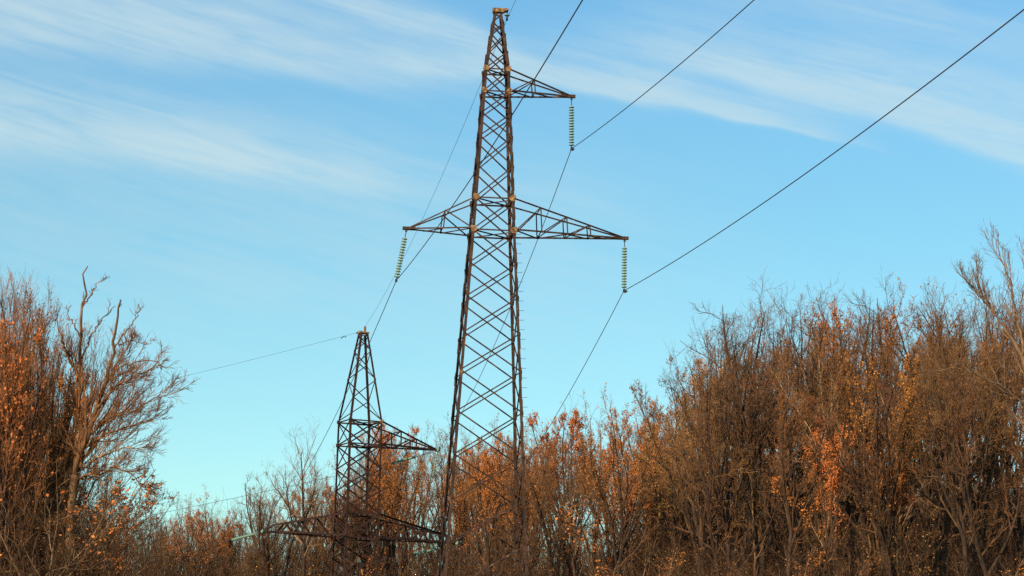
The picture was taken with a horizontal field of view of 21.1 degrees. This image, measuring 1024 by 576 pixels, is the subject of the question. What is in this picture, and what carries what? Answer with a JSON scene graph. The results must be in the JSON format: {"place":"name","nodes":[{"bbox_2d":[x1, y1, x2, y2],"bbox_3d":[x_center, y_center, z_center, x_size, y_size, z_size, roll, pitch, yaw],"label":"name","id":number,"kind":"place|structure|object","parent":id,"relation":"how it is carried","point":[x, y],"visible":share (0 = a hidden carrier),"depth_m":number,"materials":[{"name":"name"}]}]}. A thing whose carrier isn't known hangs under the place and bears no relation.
{"place":"outdoors","nodes":[
{"label":"outdoors","id":0,"kind":"place"},
{"bbox_2d":[0,0,1023,575],"label":"sky","id":1,"kind":"structure","parent":0,"point":[251,172],"materials":[{"name":"blue"}]},
{"bbox_3d":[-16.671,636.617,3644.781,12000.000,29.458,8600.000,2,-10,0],"label":"ground","id":2,"kind":"structure","parent":0,"visible":0},
{"bbox_2d":[0,327,54,575],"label":"many stemmed tree","id":3,"kind":"object","parent":2,"relation":"on","point":[13,479],"visible":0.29,"depth_m":96.44,"materials":[{"name":"brown plant"}]},
{"bbox_2d":[0,269,60,475],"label":"many stemmed tree","id":4,"kind":"object","parent":2,"relation":"on","point":[33,324],"visible":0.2,"depth_m":105.89,"materials":[{"name":"brown plant"}]},
{"bbox_2d":[0,267,61,575],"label":"many stemmed tree","id":5,"kind":"object","parent":2,"relation":"on","point":[7,368],"visible":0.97,"depth_m":92.51,"materials":[{"name":"brown plant"}]},
{"bbox_2d":[1,283,64,547],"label":"many stemmed tree","id":6,"kind":"object","parent":2,"relation":"on","point":[43,356],"visible":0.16,"depth_m":107.04,"materials":[{"name":"brown plant"}]},
{"bbox_2d":[6,270,76,497],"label":"many stemmed tree","id":7,"kind":"object","parent":2,"relation":"on","point":[40,343],"visible":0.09,"depth_m":110.16,"materials":[{"name":"brown plant"}]},
{"bbox_2d":[0,298,90,566],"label":"many stemmed tree","id":8,"kind":"object","parent":2,"relation":"on","point":[37,384],"visible":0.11,"depth_m":105.20,"materials":[{"name":"brown plant"}]},
{"bbox_2d":[1,501,95,575],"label":"sapling","id":9,"kind":"object","parent":2,"relation":"on","point":[28,550],"visible":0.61,"depth_m":92.27,"materials":[{"name":"brown plant"}]},
{"bbox_2d":[9,329,121,575],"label":"many stemmed tree","id":10,"kind":"object","parent":2,"relation":"on","point":[57,441],"visible":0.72,"depth_m":94.52,"materials":[{"name":"brown plant"}]},
{"bbox_2d":[4,405,153,575],"bbox_3d":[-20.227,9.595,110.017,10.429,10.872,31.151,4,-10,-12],"label":"tree","id":11,"kind":"object","parent":2,"relation":"on","point":[40,513],"visible":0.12,"depth_m":100.97,"materials":[{"name":"brown plant"}]},
{"bbox_2d":[0,449,161,575],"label":"sapling","id":12,"kind":"object","parent":2,"relation":"on","point":[123,514],"visible":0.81,"depth_m":89.63,"materials":[{"name":"beige plant"}]},
{"bbox_2d":[0,446,174,575],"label":"undergrowth","id":13,"kind":"object","parent":2,"relation":"on","point":[86,516],"visible":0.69,"depth_m":90.55,"materials":[{"name":"beige plant"}]},
{"bbox_2d":[23,469,210,575],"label":"sapling","id":14,"kind":"object","parent":2,"relation":"on","point":[94,573],"visible":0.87,"depth_m":89.58,"materials":[{"name":"brown plant"}]},
{"bbox_2d":[46,266,199,574],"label":"old tree","id":15,"kind":"object","parent":2,"relation":"on","point":[82,443],"visible":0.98,"depth_m":92.92,"materials":[{"name":"brown plant"}]},
{"bbox_2d":[119,510,220,575],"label":"sapling","id":16,"kind":"object","parent":2,"relation":"on","point":[169,571],"visible":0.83,"depth_m":244.04,"materials":[{"name":"brown plant"}]},
{"bbox_2d":[164,493,236,575],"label":"golden leaved tree","id":17,"kind":"object","parent":2,"relation":"on","point":[192,539],"visible":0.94,"depth_m":243.11,"materials":[{"name":"brown plant"}]},
{"bbox_2d":[186,485,243,575],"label":"golden leaved tree","id":18,"kind":"object","parent":2,"relation":"on","point":[220,527],"visible":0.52,"depth_m":262.16,"materials":[{"name":"brown plant"}]},
{"bbox_2d":[215,514,325,575],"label":"sapling","id":19,"kind":"object","parent":2,"relation":"on","point":[276,559],"visible":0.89,"depth_m":243.36,"materials":[{"name":"brown plant"}]},
{"bbox_2d":[230,476,313,575],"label":"bare tree","id":20,"kind":"object","parent":2,"relation":"on","point":[261,527],"visible":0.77,"depth_m":244.05,"materials":[{"name":"brown plant"}]},
{"bbox_2d":[230,472,326,575],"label":"bare tree","id":21,"kind":"object","parent":2,"relation":"on","point":[251,523],"visible":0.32,"depth_m":281.69,"materials":[{"name":"brown plant"}]},
{"bbox_2d":[78,506,508,575],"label":"undergrowth","id":22,"kind":"object","parent":2,"relation":"on","point":[387,574],"visible":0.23,"depth_m":257.35,"materials":[{"name":"brown plant"}]},
{"bbox_2d":[258,416,334,575],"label":"tall tree","id":23,"kind":"object","parent":2,"relation":"on","point":[311,500],"visible":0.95,"depth_m":239.99,"materials":[{"name":"brown plant"}]},
{"bbox_2d":[316,472,371,575],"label":"bare tree","id":24,"kind":"object","parent":2,"relation":"on","point":[343,529],"visible":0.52,"depth_m":244.51,"materials":[{"name":"brown plant"}]},
{"bbox_2d":[77,493,631,575],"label":"wood","id":25,"kind":"object","parent":2,"relation":"on","point":[340,568],"visible":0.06,"depth_m":308.71,"materials":[{"name":"brown plant"}]},
{"bbox_2d":[259,326,455,575],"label":"pylon","id":26,"kind":"object","parent":2,"relation":"on","point":[334,537],"visible":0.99,"depth_m":233.68,"materials":[{"name":"metal"}]},
{"bbox_2d":[337,457,404,575],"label":"golden leaved tree","id":27,"kind":"object","parent":2,"relation":"on","point":[363,530],"visible":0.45,"depth_m":248.23,"materials":[{"name":"brown plant"}]},
{"bbox_2d":[356,434,425,575],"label":"golden leaved tree","id":28,"kind":"object","parent":2,"relation":"on","point":[385,508],"visible":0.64,"depth_m":249.16,"materials":[{"name":"brown plant"}]},
{"bbox_2d":[359,423,424,575],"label":"orange leaved tree","id":29,"kind":"object","parent":2,"relation":"on","point":[403,457],"visible":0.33,"depth_m":264.53,"materials":[{"name":"brown plant"}]},
{"bbox_2d":[377,436,437,575],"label":"golden leaved tree","id":30,"kind":"object","parent":2,"relation":"on","point":[412,496],"visible":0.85,"depth_m":247.49,"materials":[{"name":"brown plant"}]},
{"bbox_2d":[403,431,456,575],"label":"bare tree","id":31,"kind":"object","parent":2,"relation":"on","point":[424,524],"visible":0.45,"depth_m":274.21,"materials":[{"name":"brown plant"}]},
{"bbox_2d":[410,421,492,574],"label":"russet tree","id":32,"kind":"object","parent":2,"relation":"on","point":[434,519],"visible":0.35,"depth_m":260.24,"materials":[{"name":"brown plant"}]},
{"bbox_2d":[428,440,476,575],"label":"golden leaved tree","id":33,"kind":"object","parent":2,"relation":"on","point":[460,518],"visible":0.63,"depth_m":252.19,"materials":[{"name":"brown plant"}]},
{"bbox_2d":[453,435,497,573],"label":"golden leaved tree","id":34,"kind":"object","parent":2,"relation":"on","point":[468,466],"visible":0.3,"depth_m":210.76,"materials":[{"name":"brown plant"}]},
{"bbox_2d":[457,423,519,575],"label":"orange leaved tree","id":35,"kind":"object","parent":2,"relation":"on","point":[487,493],"visible":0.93,"depth_m":178.03,"materials":[{"name":"brown plant"}]},
{"bbox_2d":[463,413,560,575],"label":"golden leaved tree","id":36,"kind":"object","parent":2,"relation":"on","point":[508,454],"visible":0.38,"depth_m":201.10,"materials":[{"name":"brown plant"}]},
{"bbox_2d":[482,466,543,575],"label":"orange leaved tree","id":37,"kind":"object","parent":2,"relation":"on","point":[510,514],"visible":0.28,"depth_m":190.60,"materials":[{"name":"brown plant"}]},
{"bbox_2d":[402,7,628,575],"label":"pylon","id":38,"kind":"object","parent":2,"relation":"on","point":[511,198],"visible":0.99,"depth_m":128.07,"materials":[{"name":"metal"}]},
{"bbox_2d":[621,240,626,291],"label":"insulator string","id":39,"kind":"object","parent":38,"relation":"hanging from","point":[624,248],"visible":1,"depth_m":128.68,"materials":[{"name":"glass"}]},
{"bbox_2d":[624,9,1023,292],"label":"power line","id":40,"kind":"object","parent":39,"relation":"hanging from","point":[625,290],"visible":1,"depth_m":82.19,"materials":[{"name":"metal"}]},
{"bbox_2d":[488,445,576,575],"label":"bare tree","id":41,"kind":"object","parent":2,"relation":"on","point":[513,515],"visible":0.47,"depth_m":188.12,"materials":[{"name":"brown plant"}]},
{"bbox_2d":[520,439,564,575],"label":"golden leaved tree","id":42,"kind":"object","parent":2,"relation":"on","point":[527,484],"visible":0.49,"depth_m":199.41,"materials":[{"name":"brown plant"}]},
{"bbox_2d":[493,499,602,575],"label":"sapling","id":43,"kind":"object","parent":2,"relation":"on","point":[555,542],"visible":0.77,"depth_m":184.96,"materials":[{"name":"brown plant"}]},
{"bbox_2d":[501,447,600,575],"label":"bare tree","id":44,"kind":"object","parent":2,"relation":"on","point":[531,486],"visible":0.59,"depth_m":187.37,"materials":[{"name":"brown plant"}]},
{"bbox_2d":[517,408,592,575],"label":"orange leaved tree","id":45,"kind":"object","parent":2,"relation":"on","point":[570,427],"visible":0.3,"depth_m":210.29,"materials":[{"name":"brown plant"}]},
{"bbox_2d":[506,415,610,574],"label":"bare tree","id":46,"kind":"object","parent":2,"relation":"on","point":[567,451],"visible":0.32,"depth_m":203.05,"materials":[{"name":"brown plant"}]},
{"bbox_2d":[525,388,597,575],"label":"russet tree","id":47,"kind":"object","parent":2,"relation":"on","point":[556,478],"visible":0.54,"depth_m":199.06,"materials":[{"name":"brown plant"}]},
{"bbox_2d":[434,530,694,575],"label":"undergrowth","id":48,"kind":"object","parent":2,"relation":"on","point":[565,574],"visible":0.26,"depth_m":196.02,"materials":[{"name":"brown plant"}]},
{"bbox_2d":[534,430,611,575],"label":"bare tree","id":49,"kind":"object","parent":2,"relation":"on","point":[572,554],"visible":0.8,"depth_m":182.98,"materials":[{"name":"brown plant"}]},
{"bbox_2d":[564,392,653,575],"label":"golden leaved tree","id":50,"kind":"object","parent":2,"relation":"on","point":[578,447],"visible":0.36,"depth_m":195.94,"materials":[{"name":"brown plant"}]},
{"bbox_2d":[554,473,679,575],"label":"sapling","id":51,"kind":"object","parent":2,"relation":"on","point":[597,560],"visible":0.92,"depth_m":180.73,"materials":[{"name":"beige plant"}]},
{"bbox_2d":[569,430,674,574],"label":"russet tree","id":52,"kind":"object","parent":2,"relation":"on","point":[618,500],"visible":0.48,"depth_m":186.77,"materials":[{"name":"brown plant"}]},
{"bbox_2d":[575,383,672,575],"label":"golden leaved tree","id":53,"kind":"object","parent":2,"relation":"on","point":[616,442],"visible":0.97,"depth_m":177.04,"materials":[{"name":"brown plant"}]},
{"bbox_2d":[599,445,653,575],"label":"orange leaved tree","id":54,"kind":"object","parent":2,"relation":"on","point":[630,500],"visible":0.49,"depth_m":187.86,"materials":[{"name":"brown plant"}]},
{"bbox_2d":[617,397,665,541],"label":"golden leaved tree","id":55,"kind":"object","parent":2,"relation":"on","point":[644,423],"visible":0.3,"depth_m":201.61,"materials":[{"name":"brown plant"}]},
{"bbox_2d":[629,401,716,565],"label":"golden leaved tree","id":56,"kind":"object","parent":2,"relation":"on","point":[676,509],"visible":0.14,"depth_m":189.83,"materials":[{"name":"brown plant"}]},
{"bbox_2d":[603,529,745,575],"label":"sapling","id":57,"kind":"object","parent":2,"relation":"on","point":[669,569],"visible":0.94,"depth_m":129.50,"materials":[{"name":"beige plant"}]},
{"bbox_2d":[629,337,729,543],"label":"russet tree","id":58,"kind":"object","parent":2,"relation":"on","point":[642,398],"visible":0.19,"depth_m":203.11,"materials":[{"name":"brown plant"}]},
{"bbox_2d":[629,365,730,575],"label":"ochre leaved tree","id":59,"kind":"object","parent":2,"relation":"on","point":[671,495],"visible":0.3,"depth_m":182.57,"materials":[{"name":"brown plant"}]},
{"bbox_2d":[631,344,730,575],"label":"bare tree","id":60,"kind":"object","parent":2,"relation":"on","point":[687,520],"visible":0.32,"depth_m":153.41,"materials":[{"name":"brown plant"}]},
{"bbox_2d":[658,314,745,575],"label":"ochre leaved tree","id":61,"kind":"object","parent":2,"relation":"on","point":[701,525],"visible":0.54,"depth_m":150.06,"materials":[{"name":"brown plant"}]},
{"bbox_2d":[659,365,757,575],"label":"russet tree","id":62,"kind":"object","parent":2,"relation":"on","point":[709,498],"visible":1,"depth_m":134.94,"materials":[{"name":"brown plant"}]},
{"bbox_2d":[658,305,790,575],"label":"bare tree","id":63,"kind":"object","parent":2,"relation":"on","point":[734,508],"visible":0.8,"depth_m":138.70,"materials":[{"name":"brown plant"}]},
{"bbox_2d":[679,535,780,575],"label":"sapling","id":64,"kind":"object","parent":2,"relation":"on","point":[744,567],"visible":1,"depth_m":125.17,"materials":[{"name":"brown plant"}]},
{"bbox_2d":[665,347,797,575],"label":"bare tree","id":65,"kind":"object","parent":2,"relation":"on","point":[716,489],"visible":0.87,"depth_m":136.59,"materials":[{"name":"brown plant"}]},
{"bbox_2d":[670,301,812,572],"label":"bare tree","id":66,"kind":"object","parent":2,"relation":"on","point":[741,505],"visible":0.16,"depth_m":157.40,"materials":[{"name":"brown plant"}]},
{"bbox_2d":[690,305,800,573],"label":"bare tree","id":67,"kind":"object","parent":2,"relation":"on","point":[735,485],"visible":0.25,"depth_m":152.18,"materials":[{"name":"brown plant"}]},
{"bbox_2d":[669,268,832,575],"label":"bare tree","id":68,"kind":"object","parent":2,"relation":"on","point":[748,536],"visible":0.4,"depth_m":146.90,"materials":[{"name":"brown plant"}]},
{"bbox_2d":[691,301,829,574],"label":"bare tree","id":69,"kind":"object","parent":2,"relation":"on","point":[772,523],"visible":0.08,"depth_m":156.92,"materials":[{"name":"brown plant"}]},
{"bbox_2d":[711,305,831,575],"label":"bare tree","id":70,"kind":"object","parent":2,"relation":"on","point":[760,446],"visible":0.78,"depth_m":140.84,"materials":[{"name":"brown plant"}]},
{"bbox_2d":[721,285,839,574],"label":"bare tree","id":71,"kind":"object","parent":2,"relation":"on","point":[794,421],"visible":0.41,"depth_m":145.42,"materials":[{"name":"brown plant"}]},
{"bbox_2d":[726,287,848,574],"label":"bare tree","id":72,"kind":"object","parent":2,"relation":"on","point":[799,469],"visible":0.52,"depth_m":144.10,"materials":[{"name":"brown plant"}]},
{"bbox_2d":[570,410,1023,575],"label":"wood","id":73,"kind":"object","parent":2,"relation":"on","point":[917,529],"visible":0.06,"depth_m":192.63,"materials":[{"name":"brown plant"}]},
{"bbox_2d":[763,338,846,575],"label":"russet tree","id":74,"kind":"object","parent":2,"relation":"on","point":[786,431],"visible":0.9,"depth_m":130.45,"materials":[{"name":"brown plant"}]},
{"bbox_2d":[730,528,883,575],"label":"sapling","id":75,"kind":"object","parent":2,"relation":"on","point":[819,560],"visible":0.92,"depth_m":127.27,"materials":[{"name":"beige plant"}]},
{"bbox_2d":[767,340,857,545],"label":"pale trunk tree","id":76,"kind":"object","parent":2,"relation":"on","point":[831,404],"visible":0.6,"depth_m":139.37,"materials":[{"name":"brown plant"}]},
{"bbox_2d":[762,446,869,575],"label":"orange leaved tree","id":77,"kind":"object","parent":2,"relation":"on","point":[778,491],"visible":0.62,"depth_m":131.02,"materials":[{"name":"brown plant"}]},
{"bbox_2d":[614,505,1023,575],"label":"undergrowth","id":78,"kind":"object","parent":2,"relation":"on","point":[908,568],"visible":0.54,"depth_m":144.20,"materials":[{"name":"brown plant"}]},
{"bbox_2d":[726,280,914,572],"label":"bare tree","id":79,"kind":"object","parent":2,"relation":"on","point":[844,498],"visible":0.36,"depth_m":144.92,"materials":[{"name":"brown plant"}]},
{"bbox_2d":[770,288,896,575],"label":"bare tree","id":80,"kind":"object","parent":2,"relation":"on","point":[866,336],"visible":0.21,"depth_m":148.22,"materials":[{"name":"brown plant"}]},
{"bbox_2d":[799,401,872,575],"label":"orange leaved tree","id":81,"kind":"object","parent":2,"relation":"on","point":[830,483],"visible":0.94,"depth_m":128.96,"materials":[{"name":"brown plant"}]},
{"bbox_2d":[808,295,874,575],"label":"golden leaved tree","id":82,"kind":"object","parent":2,"relation":"on","point":[847,507],"visible":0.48,"depth_m":146.36,"materials":[{"name":"brown plant"}]},
{"bbox_2d":[765,272,924,564],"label":"bare tree","id":83,"kind":"object","parent":2,"relation":"on","point":[856,516],"visible":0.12,"depth_m":153.30,"materials":[{"name":"brown plant"}]},
{"bbox_2d":[782,288,912,575],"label":"bare tree","id":84,"kind":"object","parent":2,"relation":"on","point":[861,490],"visible":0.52,"depth_m":143.45,"materials":[{"name":"brown plant"}]},
{"bbox_2d":[806,346,914,575],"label":"bare tree","id":85,"kind":"object","parent":2,"relation":"on","point":[876,458],"visible":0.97,"depth_m":128.91,"materials":[{"name":"brown plant"}]},
{"bbox_2d":[809,277,934,566],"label":"golden leaved tree","id":86,"kind":"object","parent":2,"relation":"on","point":[885,343],"visible":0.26,"depth_m":149.26,"materials":[{"name":"brown plant"}]},
{"bbox_2d":[799,300,944,575],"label":"russet tree","id":87,"kind":"object","parent":2,"relation":"on","point":[850,546],"visible":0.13,"depth_m":159.18,"materials":[{"name":"brown plant"}]},
{"bbox_2d":[813,348,931,575],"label":"golden leaved tree","id":88,"kind":"object","parent":2,"relation":"on","point":[902,462],"visible":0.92,"depth_m":129.87,"materials":[{"name":"brown plant"}]},
{"bbox_2d":[800,493,961,575],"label":"bush","id":89,"kind":"object","parent":2,"relation":"on","point":[894,556],"visible":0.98,"depth_m":127.65,"materials":[{"name":"brown plant"}]},
{"bbox_2d":[837,292,945,575],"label":"bare tree","id":90,"kind":"object","parent":2,"relation":"on","point":[912,479],"visible":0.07,"depth_m":156.97,"materials":[{"name":"brown plant"}]},
{"bbox_2d":[865,438,918,575],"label":"orange leaved tree","id":91,"kind":"object","parent":2,"relation":"on","point":[897,501],"visible":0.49,"depth_m":131.15,"materials":[{"name":"brown plant"}]},
{"bbox_2d":[847,265,1009,575],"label":"bare tree","id":92,"kind":"object","parent":2,"relation":"on","point":[936,511],"visible":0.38,"depth_m":143.31,"materials":[{"name":"brown plant"}]},
{"bbox_2d":[867,281,991,575],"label":"bare tree","id":93,"kind":"object","parent":2,"relation":"on","point":[929,492],"visible":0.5,"depth_m":138.99,"materials":[{"name":"brown plant"}]},
{"bbox_2d":[902,276,993,573],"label":"ochre leaved tree","id":94,"kind":"object","parent":2,"relation":"on","point":[971,477],"visible":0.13,"depth_m":152.75,"materials":[{"name":"brown plant"}]},
{"bbox_2d":[876,294,1023,575],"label":"russet tree","id":95,"kind":"object","parent":2,"relation":"on","point":[943,570],"visible":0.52,"depth_m":137.78,"materials":[{"name":"brown plant"}]},
{"bbox_2d":[891,329,1023,575],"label":"bare tree","id":96,"kind":"object","parent":2,"relation":"on","point":[976,463],"visible":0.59,"depth_m":133.71,"materials":[{"name":"brown plant"}]},
{"bbox_2d":[895,330,1021,575],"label":"bare tree","id":97,"kind":"object","parent":2,"relation":"on","point":[959,523],"visible":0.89,"depth_m":129.83,"materials":[{"name":"brown plant"}]},
{"bbox_2d":[896,284,1023,575],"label":"bare tree","id":98,"kind":"object","parent":2,"relation":"on","point":[987,479],"visible":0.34,"depth_m":147.05,"materials":[{"name":"brown plant"}]},
{"bbox_2d":[904,345,1023,575],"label":"bare tree","id":99,"kind":"object","parent":2,"relation":"on","point":[966,473],"visible":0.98,"depth_m":129.43,"materials":[{"name":"brown plant"}]},
{"bbox_2d":[920,218,1023,486],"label":"tall tree","id":100,"kind":"object","parent":2,"relation":"on","point":[984,297],"visible":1,"depth_m":119.67,"materials":[{"name":"beige plant"}]},
{"bbox_2d":[932,303,1023,566],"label":"bare tree","id":101,"kind":"object","parent":2,"relation":"on","point":[985,512],"visible":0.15,"depth_m":153.72,"materials":[{"name":"brown plant"}]},
{"bbox_2d":[938,305,1023,572],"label":"bare tree","id":102,"kind":"object","parent":2,"relation":"on","point":[981,535],"visible":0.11,"depth_m":152.34,"materials":[{"name":"brown plant"}]},
{"bbox_2d":[957,292,1023,574],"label":"bare tree","id":103,"kind":"object","parent":2,"relation":"on","point":[1000,526],"visible":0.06,"depth_m":167.70,"materials":[{"name":"brown plant"}]},
{"bbox_2d":[960,263,1023,575],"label":"bare tree","id":104,"kind":"object","parent":2,"relation":"on","point":[1008,464],"visible":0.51,"depth_m":141.04,"materials":[{"name":"brown plant"}]},
{"bbox_2d":[973,327,1023,482],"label":"russet tree","id":105,"kind":"object","parent":2,"relation":"on","point":[1019,392],"visible":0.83,"depth_m":130.65,"materials":[{"name":"brown plant"}]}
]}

